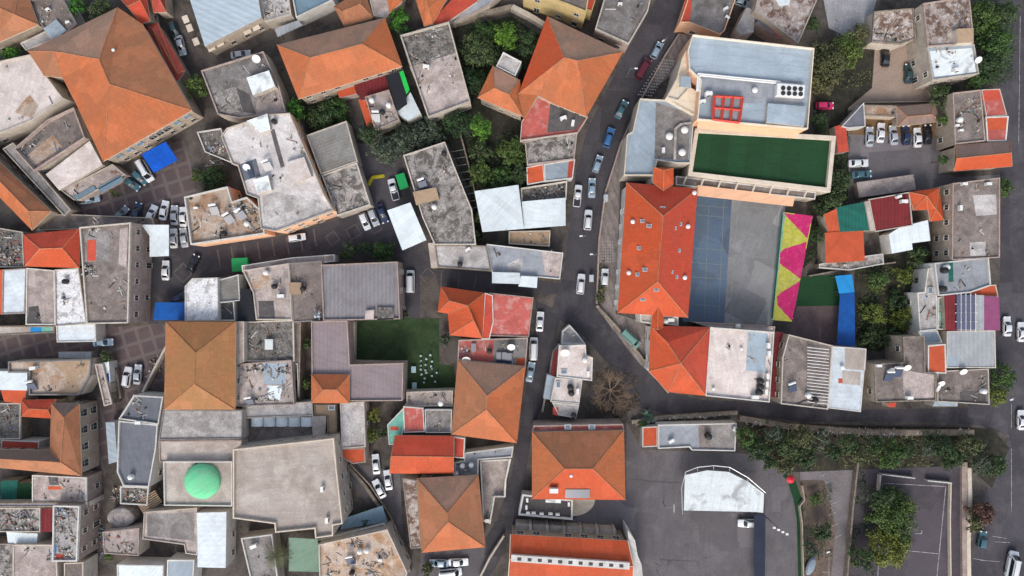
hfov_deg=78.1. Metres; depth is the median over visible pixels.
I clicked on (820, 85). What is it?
tree
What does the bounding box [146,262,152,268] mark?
window
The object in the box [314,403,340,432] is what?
flat roofed house
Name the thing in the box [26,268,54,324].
flat roofed house
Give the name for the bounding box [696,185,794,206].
canopy
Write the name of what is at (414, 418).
flat roofed house
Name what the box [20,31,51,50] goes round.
lean to
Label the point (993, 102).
flat roofed house
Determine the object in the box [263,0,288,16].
rooftop junk
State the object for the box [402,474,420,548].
flat roofed house
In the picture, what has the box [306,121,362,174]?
flat roofed house
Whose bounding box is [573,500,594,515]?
patio
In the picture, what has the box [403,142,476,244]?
flat roofed house
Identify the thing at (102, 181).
flat roofed house
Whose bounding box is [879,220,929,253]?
flat roofed house
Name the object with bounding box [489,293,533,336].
flat roofed house
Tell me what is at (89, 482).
flat roofed house
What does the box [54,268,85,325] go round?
flat roofed house
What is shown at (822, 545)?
undergrowth
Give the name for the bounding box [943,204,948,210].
window
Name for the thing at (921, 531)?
road marking
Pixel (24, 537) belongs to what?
flat roofed house
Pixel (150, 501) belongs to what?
pergola
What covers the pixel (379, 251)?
tree
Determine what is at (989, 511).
tree
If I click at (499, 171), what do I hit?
tree
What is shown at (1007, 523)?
road
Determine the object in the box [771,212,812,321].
painted screen
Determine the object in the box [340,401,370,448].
flat roofed house
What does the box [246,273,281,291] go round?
rooftop junk
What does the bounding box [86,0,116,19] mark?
tree
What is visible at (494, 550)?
garden wall
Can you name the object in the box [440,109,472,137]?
tree
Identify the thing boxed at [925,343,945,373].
flat roofed house
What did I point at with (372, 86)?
flat roofed house
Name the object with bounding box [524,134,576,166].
flat roofed house
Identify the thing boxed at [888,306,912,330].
tree
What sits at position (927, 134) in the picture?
parked car
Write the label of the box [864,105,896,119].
flat roofed house
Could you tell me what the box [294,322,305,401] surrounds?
flat roofed house
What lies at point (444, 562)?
parked car
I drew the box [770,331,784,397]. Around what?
flat roofed house
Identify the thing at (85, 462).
window
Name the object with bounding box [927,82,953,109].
tree
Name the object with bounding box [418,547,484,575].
yard
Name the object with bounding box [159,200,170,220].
parked car
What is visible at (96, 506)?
window
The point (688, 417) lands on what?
ivy
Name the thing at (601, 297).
tree
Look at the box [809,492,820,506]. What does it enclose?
tree
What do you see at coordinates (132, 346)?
street
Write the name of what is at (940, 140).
window
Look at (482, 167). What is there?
tree
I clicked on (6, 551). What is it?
flat roofed house
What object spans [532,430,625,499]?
tiled roof house
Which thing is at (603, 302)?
undergrowth
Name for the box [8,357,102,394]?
flat roofed house
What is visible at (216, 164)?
yard junk
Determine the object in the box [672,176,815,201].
walkway
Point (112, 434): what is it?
flat roofed house
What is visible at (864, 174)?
parked car
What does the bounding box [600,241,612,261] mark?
road marking
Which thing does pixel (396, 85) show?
canopy
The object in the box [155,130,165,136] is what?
window
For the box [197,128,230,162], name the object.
flat roofed house
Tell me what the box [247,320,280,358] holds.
rooftop junk
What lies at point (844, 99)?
garden ground
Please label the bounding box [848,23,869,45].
tree
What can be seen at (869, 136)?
parked car
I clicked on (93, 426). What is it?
window
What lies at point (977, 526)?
tree
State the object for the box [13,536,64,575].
flat roofed house
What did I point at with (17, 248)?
rooftop junk
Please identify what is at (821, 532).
tree
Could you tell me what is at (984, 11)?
tree
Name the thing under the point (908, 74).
parked car
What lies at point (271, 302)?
flat roofed house
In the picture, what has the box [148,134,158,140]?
window
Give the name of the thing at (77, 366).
rooftop junk
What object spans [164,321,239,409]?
tiled roof house
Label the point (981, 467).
slope tree
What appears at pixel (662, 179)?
tiled roof house
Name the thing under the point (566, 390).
flat roofed house
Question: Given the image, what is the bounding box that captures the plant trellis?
[451,149,476,209]
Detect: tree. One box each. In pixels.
[0,46,22,59]
[67,0,89,16]
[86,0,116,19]
[100,349,113,362]
[104,554,113,561]
[182,74,208,98]
[191,168,204,181]
[200,166,228,190]
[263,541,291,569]
[285,97,305,121]
[301,377,309,389]
[302,336,310,349]
[306,100,337,131]
[326,97,349,122]
[339,240,356,260]
[357,122,381,145]
[357,241,373,254]
[357,510,370,525]
[365,132,398,166]
[367,407,380,422]
[367,427,381,442]
[370,241,396,261]
[376,426,387,437]
[387,7,410,30]
[389,122,425,159]
[392,24,412,37]
[400,310,408,320]
[411,114,445,147]
[421,562,433,575]
[439,332,450,346]
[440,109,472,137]
[457,31,500,66]
[462,67,486,94]
[467,139,494,163]
[467,160,492,186]
[470,19,496,44]
[470,112,490,141]
[474,212,479,222]
[475,230,482,241]
[483,165,513,188]
[494,21,518,51]
[495,135,526,168]
[506,164,528,187]
[514,27,538,56]
[592,368,632,413]
[593,365,639,419]
[595,293,605,300]
[598,285,605,293]
[638,421,646,427]
[734,426,753,447]
[743,435,772,462]
[758,420,783,441]
[761,455,777,470]
[771,429,800,458]
[773,456,794,474]
[786,424,813,449]
[789,445,816,470]
[802,542,818,556]
[805,16,820,32]
[809,225,824,243]
[809,427,831,450]
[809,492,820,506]
[809,522,832,541]
[810,41,849,85]
[811,110,828,130]
[812,68,840,94]
[813,200,830,216]
[818,190,847,209]
[824,444,843,463]
[828,31,866,69]
[831,167,853,192]
[834,432,858,455]
[847,545,874,573]
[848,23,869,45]
[849,439,872,465]
[857,303,887,324]
[857,326,883,351]
[861,526,910,568]
[862,485,919,536]
[863,434,885,454]
[866,486,896,511]
[868,272,889,288]
[870,437,906,470]
[878,327,902,346]
[885,524,913,549]
[888,288,907,308]
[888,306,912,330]
[891,266,912,286]
[895,436,916,458]
[906,246,930,267]
[910,442,933,456]
[922,430,955,456]
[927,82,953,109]
[931,113,947,125]
[932,155,948,164]
[941,439,968,471]
[955,431,987,455]
[963,72,989,90]
[963,501,995,529]
[965,511,984,532]
[968,52,1008,88]
[968,451,992,474]
[971,0,1003,35]
[974,20,1016,62]
[977,451,1010,477]
[989,359,1017,389]
[989,384,1009,407]
[994,0,1021,30]
[999,176,1015,197]
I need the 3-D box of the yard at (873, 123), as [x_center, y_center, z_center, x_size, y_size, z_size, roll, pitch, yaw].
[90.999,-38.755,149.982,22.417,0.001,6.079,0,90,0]
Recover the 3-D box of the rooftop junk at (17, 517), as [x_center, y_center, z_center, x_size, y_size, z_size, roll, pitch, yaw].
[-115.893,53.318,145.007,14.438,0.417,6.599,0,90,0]
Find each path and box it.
[783,473,804,575]
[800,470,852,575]
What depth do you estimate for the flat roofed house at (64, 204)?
146.09 m
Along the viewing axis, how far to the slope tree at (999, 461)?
145.21 m
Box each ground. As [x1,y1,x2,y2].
[0,0,1008,575]
[296,96,363,143]
[364,16,539,189]
[446,138,482,242]
[736,422,1008,487]
[800,480,835,575]
[802,41,874,269]
[854,241,932,351]
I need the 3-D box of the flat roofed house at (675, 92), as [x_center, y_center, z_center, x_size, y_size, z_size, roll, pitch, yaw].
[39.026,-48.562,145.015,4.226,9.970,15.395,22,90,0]
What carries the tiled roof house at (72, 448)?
on the ground at (198, 58)
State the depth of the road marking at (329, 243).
149.93 m
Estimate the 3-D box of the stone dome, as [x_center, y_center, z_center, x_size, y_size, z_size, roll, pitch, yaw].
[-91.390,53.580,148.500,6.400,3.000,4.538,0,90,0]
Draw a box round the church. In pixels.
[508,520,642,575]
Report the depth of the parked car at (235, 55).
148.91 m
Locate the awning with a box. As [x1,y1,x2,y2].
[58,351,97,357]
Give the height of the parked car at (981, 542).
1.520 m
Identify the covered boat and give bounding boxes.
[806,557,815,574]
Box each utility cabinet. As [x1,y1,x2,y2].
[589,275,593,281]
[603,194,607,201]
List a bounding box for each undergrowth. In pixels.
[109,188,126,196]
[296,96,355,125]
[370,110,476,156]
[450,143,478,226]
[458,16,539,97]
[465,132,525,190]
[598,260,604,304]
[740,428,997,476]
[803,482,833,573]
[806,129,850,263]
[814,36,871,88]
[849,470,875,575]
[856,251,919,347]
[864,255,919,335]
[978,0,1017,88]
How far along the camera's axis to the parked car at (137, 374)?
148.99 m
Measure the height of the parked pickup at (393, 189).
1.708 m
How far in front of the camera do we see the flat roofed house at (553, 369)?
146.52 m
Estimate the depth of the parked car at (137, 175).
148.73 m
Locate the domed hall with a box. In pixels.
[163,460,232,505]
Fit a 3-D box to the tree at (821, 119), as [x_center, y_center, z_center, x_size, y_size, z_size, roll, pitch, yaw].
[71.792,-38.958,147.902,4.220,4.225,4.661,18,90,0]
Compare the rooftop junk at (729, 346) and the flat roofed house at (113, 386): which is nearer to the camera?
the rooftop junk at (729, 346)
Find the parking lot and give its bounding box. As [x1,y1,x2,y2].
[848,132,999,190]
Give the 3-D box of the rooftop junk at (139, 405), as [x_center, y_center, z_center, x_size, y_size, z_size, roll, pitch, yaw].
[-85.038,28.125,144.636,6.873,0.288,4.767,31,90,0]
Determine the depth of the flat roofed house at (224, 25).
144.34 m
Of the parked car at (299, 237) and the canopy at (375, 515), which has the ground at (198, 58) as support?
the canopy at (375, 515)
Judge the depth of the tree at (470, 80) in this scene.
146.82 m
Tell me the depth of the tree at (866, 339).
147.77 m
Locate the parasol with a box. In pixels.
[786,475,794,483]
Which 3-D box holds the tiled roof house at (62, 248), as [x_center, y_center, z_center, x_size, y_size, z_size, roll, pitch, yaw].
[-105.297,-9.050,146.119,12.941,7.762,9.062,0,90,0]
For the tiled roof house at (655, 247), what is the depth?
140.15 m
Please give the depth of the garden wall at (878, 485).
149.17 m
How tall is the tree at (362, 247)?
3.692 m
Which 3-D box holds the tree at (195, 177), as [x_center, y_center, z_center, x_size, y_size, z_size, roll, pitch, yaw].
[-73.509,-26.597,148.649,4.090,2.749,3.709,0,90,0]
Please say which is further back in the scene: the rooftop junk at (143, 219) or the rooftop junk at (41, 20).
the rooftop junk at (143, 219)
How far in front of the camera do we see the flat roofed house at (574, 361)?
144.78 m
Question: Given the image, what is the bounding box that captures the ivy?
[636,412,727,425]
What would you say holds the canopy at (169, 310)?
on the street at (416, 258)
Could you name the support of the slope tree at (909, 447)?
on the garden ground at (997, 444)
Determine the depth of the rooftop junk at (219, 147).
147.01 m
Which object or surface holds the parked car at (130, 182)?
on the plaza
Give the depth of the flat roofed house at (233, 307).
146.09 m
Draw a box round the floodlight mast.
[763,514,788,534]
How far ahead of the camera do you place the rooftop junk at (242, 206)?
143.78 m
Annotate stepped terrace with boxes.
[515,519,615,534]
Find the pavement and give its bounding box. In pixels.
[596,34,690,374]
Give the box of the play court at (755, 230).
[724,200,784,324]
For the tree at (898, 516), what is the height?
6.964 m
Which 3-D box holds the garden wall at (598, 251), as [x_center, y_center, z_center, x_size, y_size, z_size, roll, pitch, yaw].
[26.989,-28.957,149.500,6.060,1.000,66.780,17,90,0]
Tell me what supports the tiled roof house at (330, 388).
on the ground at (198, 58)
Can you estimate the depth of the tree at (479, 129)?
142.73 m
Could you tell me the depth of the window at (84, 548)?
144.90 m
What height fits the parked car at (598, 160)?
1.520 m
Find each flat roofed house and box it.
[0,54,76,145]
[0,228,35,267]
[0,270,1,313]
[0,325,55,335]
[0,369,28,389]
[0,400,32,438]
[0,476,27,498]
[0,494,103,506]
[0,507,43,531]
[0,536,14,575]
[1,390,37,403]
[1,436,49,448]
[2,268,25,313]
[3,142,82,216]
[6,532,50,542]
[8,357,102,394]
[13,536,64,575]
[14,107,93,172]
[16,479,31,498]
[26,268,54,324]
[30,0,84,38]
[32,470,101,501]
[41,507,52,531]
[46,141,110,190]
[52,501,100,561]
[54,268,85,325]
[56,324,105,341]
[62,164,132,200]
[64,553,97,575]
[79,222,152,323]
[94,363,121,405]
[99,360,117,382]
[102,522,149,555]
[106,420,118,463]
[109,382,117,391]
[117,420,162,486]
[117,556,169,575]
[119,391,163,424]
[120,482,157,505]
[142,504,205,554]
[158,406,248,439]
[158,437,247,461]
[167,552,201,575]
[182,0,269,54]
[184,186,275,246]
[185,278,222,320]
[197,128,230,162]
[197,506,235,567]
[201,51,289,122]
[219,274,247,301]
[219,301,239,320]
[221,113,336,233]
[233,430,353,537]
[236,321,247,363]
[238,360,296,406]
[241,528,284,575]
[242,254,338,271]
[242,263,301,319]
[242,399,316,417]
[245,320,295,361]
[247,416,312,441]
[261,0,296,28]
[289,261,328,321]
[293,0,338,25]
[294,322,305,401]
[295,363,298,401]
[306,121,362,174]
[311,320,407,400]
[312,415,326,434]
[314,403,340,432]
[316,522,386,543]
[318,520,410,575]
[321,262,405,320]
[322,162,374,217]
[337,86,358,100]
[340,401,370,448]
[342,444,369,463]
[354,75,391,100]
[359,99,372,134]
[365,90,400,134]
[370,0,394,23]
[387,409,403,444]
[396,92,422,124]
[400,22,471,121]
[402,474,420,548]
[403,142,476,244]
[403,404,425,432]
[406,389,453,405]
[425,401,453,432]
[426,0,477,27]
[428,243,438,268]
[434,245,491,271]
[453,0,500,27]
[453,443,513,475]
[454,435,465,457]
[458,336,527,365]
[480,459,508,522]
[482,293,493,338]
[486,244,562,278]
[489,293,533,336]
[496,52,521,78]
[509,230,549,246]
[518,490,572,519]
[520,96,587,145]
[521,181,566,204]
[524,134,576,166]
[526,164,544,186]
[531,418,623,431]
[543,373,554,399]
[544,159,574,183]
[550,345,557,376]
[550,376,581,403]
[552,402,578,417]
[556,343,592,380]
[561,324,584,343]
[585,0,594,19]
[593,0,649,52]
[618,98,693,180]
[635,314,677,325]
[640,423,656,446]
[654,419,736,450]
[662,49,689,101]
[667,87,695,115]
[674,0,734,36]
[676,34,813,133]
[681,128,835,195]
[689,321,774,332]
[700,325,773,401]
[730,7,754,39]
[749,0,816,45]
[753,20,781,43]
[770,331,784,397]
[770,334,832,409]
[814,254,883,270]
[817,209,838,232]
[817,231,864,263]
[828,345,865,411]
[829,125,848,154]
[829,202,868,231]
[840,102,865,130]
[853,174,915,198]
[858,192,912,233]
[862,8,915,50]
[862,334,936,401]
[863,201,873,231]
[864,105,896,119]
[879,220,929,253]
[882,402,895,406]
[904,268,937,330]
[906,0,973,57]
[906,330,941,343]
[908,44,981,89]
[917,258,990,295]
[924,401,957,405]
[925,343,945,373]
[932,178,999,260]
[933,368,989,404]
[935,90,985,149]
[937,294,999,330]
[937,297,942,329]
[938,330,995,367]
[954,285,997,296]
[980,116,1008,142]
[981,89,1006,116]
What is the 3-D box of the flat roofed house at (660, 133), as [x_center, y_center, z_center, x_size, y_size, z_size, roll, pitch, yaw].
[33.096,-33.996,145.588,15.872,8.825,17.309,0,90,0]
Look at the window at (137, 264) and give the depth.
144.26 m
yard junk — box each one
[98,527,103,558]
[145,355,161,387]
[205,158,226,167]
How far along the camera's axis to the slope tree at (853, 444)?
143.67 m
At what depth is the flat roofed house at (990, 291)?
144.78 m
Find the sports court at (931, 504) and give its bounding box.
[843,466,959,575]
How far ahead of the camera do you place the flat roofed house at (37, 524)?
145.22 m
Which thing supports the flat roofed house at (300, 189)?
on the ground at (198, 58)
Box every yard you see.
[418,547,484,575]
[571,423,797,575]
[789,306,838,344]
[814,43,943,109]
[849,119,934,136]
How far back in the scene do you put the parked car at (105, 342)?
148.96 m
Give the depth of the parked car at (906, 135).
149.00 m
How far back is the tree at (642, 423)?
147.64 m
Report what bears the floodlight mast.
on the yard at (664, 534)
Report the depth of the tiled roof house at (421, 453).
143.55 m
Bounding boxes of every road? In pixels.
[482,0,1001,575]
[968,0,1023,575]
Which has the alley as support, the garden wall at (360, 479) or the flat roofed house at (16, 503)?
the garden wall at (360, 479)
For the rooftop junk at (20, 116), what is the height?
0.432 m
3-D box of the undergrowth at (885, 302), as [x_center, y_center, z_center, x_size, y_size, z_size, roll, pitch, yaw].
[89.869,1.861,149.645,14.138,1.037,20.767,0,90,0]
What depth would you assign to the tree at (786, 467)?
146.20 m
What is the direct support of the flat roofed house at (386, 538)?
on the ground at (198, 58)
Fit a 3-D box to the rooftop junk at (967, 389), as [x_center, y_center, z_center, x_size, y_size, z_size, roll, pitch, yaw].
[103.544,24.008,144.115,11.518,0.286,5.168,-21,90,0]
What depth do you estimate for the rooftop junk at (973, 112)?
143.78 m
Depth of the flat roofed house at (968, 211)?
143.47 m
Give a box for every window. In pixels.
[80,407,87,416]
[81,424,88,433]
[81,440,88,450]
[82,457,89,467]
[82,526,87,533]
[82,544,86,551]
[83,508,88,515]
[90,405,96,413]
[90,421,97,430]
[93,503,98,510]
[93,519,100,528]
[95,481,99,488]
[134,295,138,300]
[134,311,138,316]
[135,262,139,267]
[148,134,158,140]
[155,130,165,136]
[162,126,173,132]
[516,530,524,534]
[532,531,540,535]
[533,7,539,13]
[564,533,572,536]
[571,21,576,26]
[579,534,588,537]
[595,534,604,538]
[611,535,620,539]
[910,59,915,66]
[915,14,920,21]
[922,71,927,78]
[937,137,942,143]
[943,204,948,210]
[943,219,948,225]
[943,234,948,240]
[943,250,948,255]
[944,189,948,195]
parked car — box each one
[93,338,113,346]
[114,205,129,215]
[121,366,133,386]
[123,177,140,191]
[131,169,147,185]
[132,202,143,216]
[132,364,143,384]
[146,204,158,217]
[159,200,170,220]
[161,260,170,279]
[168,21,180,39]
[169,205,179,224]
[169,228,178,247]
[170,291,184,301]
[175,35,187,55]
[178,207,187,226]
[178,227,189,247]
[185,254,200,273]
[230,49,250,59]
[287,233,305,242]
[359,212,370,230]
[367,208,379,226]
[371,454,380,473]
[372,478,386,498]
[376,203,388,223]
[383,470,392,489]
[429,558,448,567]
[448,557,467,566]
[525,362,535,381]
[535,312,544,331]
[576,274,584,293]
[583,210,592,229]
[587,178,596,197]
[592,155,602,172]
[600,269,609,286]
[602,127,614,147]
[614,99,628,119]
[650,41,663,59]
[734,0,749,8]
[737,518,753,528]
[815,101,833,109]
[848,158,867,167]
[851,169,871,178]
[864,127,874,146]
[874,123,885,142]
[880,49,890,66]
[887,125,898,145]
[900,125,911,145]
[903,64,912,83]
[912,128,922,147]
[922,124,932,144]
[975,530,987,548]
[1001,316,1011,335]
[1015,322,1023,341]
[1015,410,1023,429]
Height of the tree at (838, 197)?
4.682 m
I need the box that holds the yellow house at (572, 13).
[522,0,587,28]
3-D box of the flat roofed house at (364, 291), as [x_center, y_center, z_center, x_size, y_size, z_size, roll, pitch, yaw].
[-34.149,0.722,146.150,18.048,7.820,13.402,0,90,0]
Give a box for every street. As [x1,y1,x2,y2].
[0,325,165,552]
[148,124,560,323]
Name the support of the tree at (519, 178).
on the garden ground at (503, 124)
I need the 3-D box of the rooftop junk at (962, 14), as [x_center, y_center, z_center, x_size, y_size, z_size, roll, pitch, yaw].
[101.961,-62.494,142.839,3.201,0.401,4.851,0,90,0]
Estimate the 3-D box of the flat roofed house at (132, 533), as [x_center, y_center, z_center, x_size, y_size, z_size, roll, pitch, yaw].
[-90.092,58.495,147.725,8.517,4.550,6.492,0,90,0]
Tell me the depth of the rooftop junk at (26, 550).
144.65 m
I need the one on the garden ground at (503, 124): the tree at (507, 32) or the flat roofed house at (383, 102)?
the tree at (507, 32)
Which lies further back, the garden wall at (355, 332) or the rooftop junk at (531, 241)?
the garden wall at (355, 332)
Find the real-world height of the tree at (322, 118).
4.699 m
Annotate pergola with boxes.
[136,488,163,512]
[638,59,674,95]
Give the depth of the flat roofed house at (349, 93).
147.22 m
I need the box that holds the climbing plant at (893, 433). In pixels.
[746,421,968,438]
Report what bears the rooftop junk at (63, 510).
on the flat roofed house at (85, 527)
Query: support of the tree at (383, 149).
on the street at (416, 258)
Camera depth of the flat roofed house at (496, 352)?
144.42 m
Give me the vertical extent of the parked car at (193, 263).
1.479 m
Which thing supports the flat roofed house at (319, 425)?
on the ground at (198, 58)
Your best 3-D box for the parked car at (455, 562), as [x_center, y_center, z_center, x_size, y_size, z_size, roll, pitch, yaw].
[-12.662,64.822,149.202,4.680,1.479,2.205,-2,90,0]
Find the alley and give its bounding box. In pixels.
[348,461,415,575]
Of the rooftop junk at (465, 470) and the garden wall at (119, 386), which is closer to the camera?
the rooftop junk at (465, 470)
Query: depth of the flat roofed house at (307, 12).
145.65 m
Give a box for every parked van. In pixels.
[134,159,154,182]
[405,270,414,292]
[438,566,461,575]
[529,337,537,360]
[620,328,640,348]
[634,57,651,80]
[1003,550,1021,575]
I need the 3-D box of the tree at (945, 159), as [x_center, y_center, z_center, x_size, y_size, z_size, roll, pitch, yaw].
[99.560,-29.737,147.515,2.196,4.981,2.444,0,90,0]
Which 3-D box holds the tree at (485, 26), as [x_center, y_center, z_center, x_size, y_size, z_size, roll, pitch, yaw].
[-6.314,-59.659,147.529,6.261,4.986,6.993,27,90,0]
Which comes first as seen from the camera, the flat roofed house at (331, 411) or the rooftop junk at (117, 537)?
the rooftop junk at (117, 537)
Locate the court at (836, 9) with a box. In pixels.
[824,0,875,37]
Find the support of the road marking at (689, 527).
on the yard at (664, 534)
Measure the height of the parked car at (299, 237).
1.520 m
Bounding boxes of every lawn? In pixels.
[354,318,453,388]
[797,274,839,305]
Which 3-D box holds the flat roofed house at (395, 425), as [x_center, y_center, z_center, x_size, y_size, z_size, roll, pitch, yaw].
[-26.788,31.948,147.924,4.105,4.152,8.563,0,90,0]
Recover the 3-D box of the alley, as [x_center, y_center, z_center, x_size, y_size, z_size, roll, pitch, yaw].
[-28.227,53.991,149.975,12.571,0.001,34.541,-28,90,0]
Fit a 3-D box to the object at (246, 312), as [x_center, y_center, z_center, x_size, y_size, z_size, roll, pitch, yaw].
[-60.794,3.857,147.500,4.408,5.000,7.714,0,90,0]
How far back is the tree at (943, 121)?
145.77 m
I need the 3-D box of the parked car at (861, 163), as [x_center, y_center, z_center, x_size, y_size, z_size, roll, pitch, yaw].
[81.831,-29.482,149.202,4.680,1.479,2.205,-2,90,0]
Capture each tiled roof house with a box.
[0,0,44,52]
[0,152,61,229]
[0,400,99,475]
[21,398,66,417]
[23,229,81,267]
[28,7,203,164]
[121,0,159,25]
[146,22,190,83]
[150,0,173,18]
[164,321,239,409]
[277,17,402,104]
[311,374,349,403]
[333,0,373,26]
[387,0,405,16]
[389,432,453,473]
[416,0,450,26]
[417,473,485,552]
[437,286,484,338]
[451,360,525,443]
[477,65,522,120]
[518,16,622,118]
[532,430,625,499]
[614,182,697,317]
[644,325,709,395]
[646,167,673,190]
[647,306,662,329]
[891,103,938,126]
[909,188,943,221]
[938,141,1012,173]
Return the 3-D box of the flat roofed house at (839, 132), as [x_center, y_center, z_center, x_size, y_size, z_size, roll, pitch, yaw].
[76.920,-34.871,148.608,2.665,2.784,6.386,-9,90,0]
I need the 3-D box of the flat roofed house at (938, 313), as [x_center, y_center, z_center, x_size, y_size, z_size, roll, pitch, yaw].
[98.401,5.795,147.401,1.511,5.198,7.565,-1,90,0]
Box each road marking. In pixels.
[173,223,435,283]
[217,229,316,266]
[440,270,476,289]
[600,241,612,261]
[634,480,713,561]
[689,205,726,319]
[729,206,777,321]
[827,0,873,39]
[878,483,945,573]
[973,536,1009,561]
[1011,58,1019,511]
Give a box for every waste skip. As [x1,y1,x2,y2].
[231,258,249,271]
[395,173,408,189]
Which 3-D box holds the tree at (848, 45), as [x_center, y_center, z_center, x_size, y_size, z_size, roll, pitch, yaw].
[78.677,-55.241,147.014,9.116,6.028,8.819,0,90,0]
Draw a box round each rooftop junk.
[0,230,22,267]
[0,507,38,532]
[1,404,17,429]
[4,66,53,119]
[21,120,69,157]
[23,547,51,561]
[28,361,83,392]
[38,480,83,499]
[39,5,64,27]
[52,504,77,559]
[61,293,72,306]
[71,171,119,196]
[81,226,128,313]
[90,217,145,225]
[102,533,133,553]
[123,488,145,502]
[127,394,158,420]
[189,189,260,238]
[204,134,225,154]
[222,61,280,110]
[239,363,290,406]
[242,126,305,214]
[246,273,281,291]
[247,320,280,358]
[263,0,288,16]
[311,308,321,319]
[322,535,393,575]
[330,170,363,201]
[366,104,395,124]
[408,393,445,404]
[410,27,456,91]
[419,164,450,211]
[428,411,441,431]
[457,452,495,472]
[460,341,518,363]
[510,233,547,243]
[528,184,564,199]
[537,138,572,160]
[605,2,642,23]
[726,334,769,379]
[784,350,819,405]
[874,11,909,41]
[920,283,935,319]
[934,47,972,67]
[940,375,986,401]
[949,266,969,291]
[955,1,968,22]
[955,93,986,134]
[957,183,989,256]
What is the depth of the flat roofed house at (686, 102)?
141.30 m
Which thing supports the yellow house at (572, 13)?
on the ground at (198, 58)
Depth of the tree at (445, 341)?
147.34 m
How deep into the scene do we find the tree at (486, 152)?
147.29 m
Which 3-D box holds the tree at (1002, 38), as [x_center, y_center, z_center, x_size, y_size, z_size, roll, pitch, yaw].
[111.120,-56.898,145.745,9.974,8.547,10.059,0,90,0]
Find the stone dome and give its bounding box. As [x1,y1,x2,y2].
[107,504,140,526]
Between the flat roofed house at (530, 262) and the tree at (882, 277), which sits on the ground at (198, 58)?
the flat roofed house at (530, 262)
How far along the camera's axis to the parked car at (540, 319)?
148.96 m
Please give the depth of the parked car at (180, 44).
148.98 m
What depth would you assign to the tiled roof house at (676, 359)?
141.65 m
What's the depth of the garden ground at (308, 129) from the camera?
149.97 m
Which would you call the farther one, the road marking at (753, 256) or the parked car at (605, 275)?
the road marking at (753, 256)
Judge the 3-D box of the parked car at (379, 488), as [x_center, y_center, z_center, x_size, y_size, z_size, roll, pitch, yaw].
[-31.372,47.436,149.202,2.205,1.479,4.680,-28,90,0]
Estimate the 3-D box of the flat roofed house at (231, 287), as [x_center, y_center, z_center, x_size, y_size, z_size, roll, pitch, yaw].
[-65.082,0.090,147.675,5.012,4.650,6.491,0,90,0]
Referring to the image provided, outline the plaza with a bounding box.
[73,140,195,290]
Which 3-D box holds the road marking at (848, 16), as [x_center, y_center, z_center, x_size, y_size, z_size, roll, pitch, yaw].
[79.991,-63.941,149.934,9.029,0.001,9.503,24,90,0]
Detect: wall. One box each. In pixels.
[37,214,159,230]
[107,351,123,397]
[141,347,164,391]
[347,462,411,571]
[349,463,406,551]
[353,321,390,361]
[406,387,454,393]
[415,4,511,30]
[459,133,483,232]
[479,533,504,575]
[489,458,510,523]
[511,4,544,28]
[541,351,552,411]
[596,33,679,303]
[596,305,668,392]
[631,410,737,423]
[738,415,973,435]
[798,484,804,575]
[807,262,895,276]
[843,461,858,575]
[861,100,933,103]
[876,474,880,492]
[878,472,914,478]
[924,479,951,483]
[947,483,951,575]
[960,462,967,575]
[967,467,971,575]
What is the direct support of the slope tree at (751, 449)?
on the garden ground at (997, 444)
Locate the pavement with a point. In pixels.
(609, 233)
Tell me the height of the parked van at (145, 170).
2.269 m
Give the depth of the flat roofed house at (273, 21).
146.09 m
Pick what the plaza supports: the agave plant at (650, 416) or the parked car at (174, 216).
the parked car at (174, 216)
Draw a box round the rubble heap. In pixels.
[110,484,123,504]
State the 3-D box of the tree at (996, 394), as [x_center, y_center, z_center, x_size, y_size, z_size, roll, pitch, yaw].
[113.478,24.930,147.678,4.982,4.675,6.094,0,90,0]
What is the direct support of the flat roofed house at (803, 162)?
on the ground at (198, 58)
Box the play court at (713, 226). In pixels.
[682,196,731,322]
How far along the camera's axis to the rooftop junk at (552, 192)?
147.18 m
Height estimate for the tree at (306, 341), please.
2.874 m
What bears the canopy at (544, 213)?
on the ground at (198, 58)
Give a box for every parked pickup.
[77,195,100,204]
[388,178,399,200]
[572,185,582,206]
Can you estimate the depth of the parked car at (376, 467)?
148.96 m
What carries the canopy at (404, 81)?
on the ground at (198, 58)
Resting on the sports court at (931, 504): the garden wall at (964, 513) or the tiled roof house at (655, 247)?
the garden wall at (964, 513)
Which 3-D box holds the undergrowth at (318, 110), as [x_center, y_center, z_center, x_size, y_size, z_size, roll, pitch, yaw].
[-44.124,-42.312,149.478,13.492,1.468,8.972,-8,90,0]
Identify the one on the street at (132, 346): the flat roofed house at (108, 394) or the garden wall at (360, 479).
the flat roofed house at (108, 394)
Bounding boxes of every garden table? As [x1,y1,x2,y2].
[411,366,415,372]
[412,382,416,388]
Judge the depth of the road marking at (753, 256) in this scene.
149.94 m
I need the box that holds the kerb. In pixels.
[367,174,384,185]
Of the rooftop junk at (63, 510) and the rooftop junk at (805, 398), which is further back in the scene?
the rooftop junk at (805, 398)
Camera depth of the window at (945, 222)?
145.15 m
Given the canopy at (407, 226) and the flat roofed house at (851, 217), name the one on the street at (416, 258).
the canopy at (407, 226)
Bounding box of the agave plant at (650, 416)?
[640,409,653,423]
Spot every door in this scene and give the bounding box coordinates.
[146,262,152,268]
[912,76,917,84]
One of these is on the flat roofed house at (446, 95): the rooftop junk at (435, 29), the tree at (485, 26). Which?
the rooftop junk at (435, 29)
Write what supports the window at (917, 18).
in the flat roofed house at (938, 23)
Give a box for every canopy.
[142,142,181,173]
[142,225,176,256]
[154,302,184,319]
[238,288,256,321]
[275,20,303,39]
[289,532,318,571]
[340,505,386,529]
[386,72,406,110]
[387,203,426,249]
[399,71,409,94]
[474,185,523,232]
[492,272,519,283]
[519,276,537,287]
[522,198,565,228]
[680,465,765,513]
[695,122,797,139]
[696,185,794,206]
[751,512,765,575]
[830,274,853,293]
[832,292,854,345]

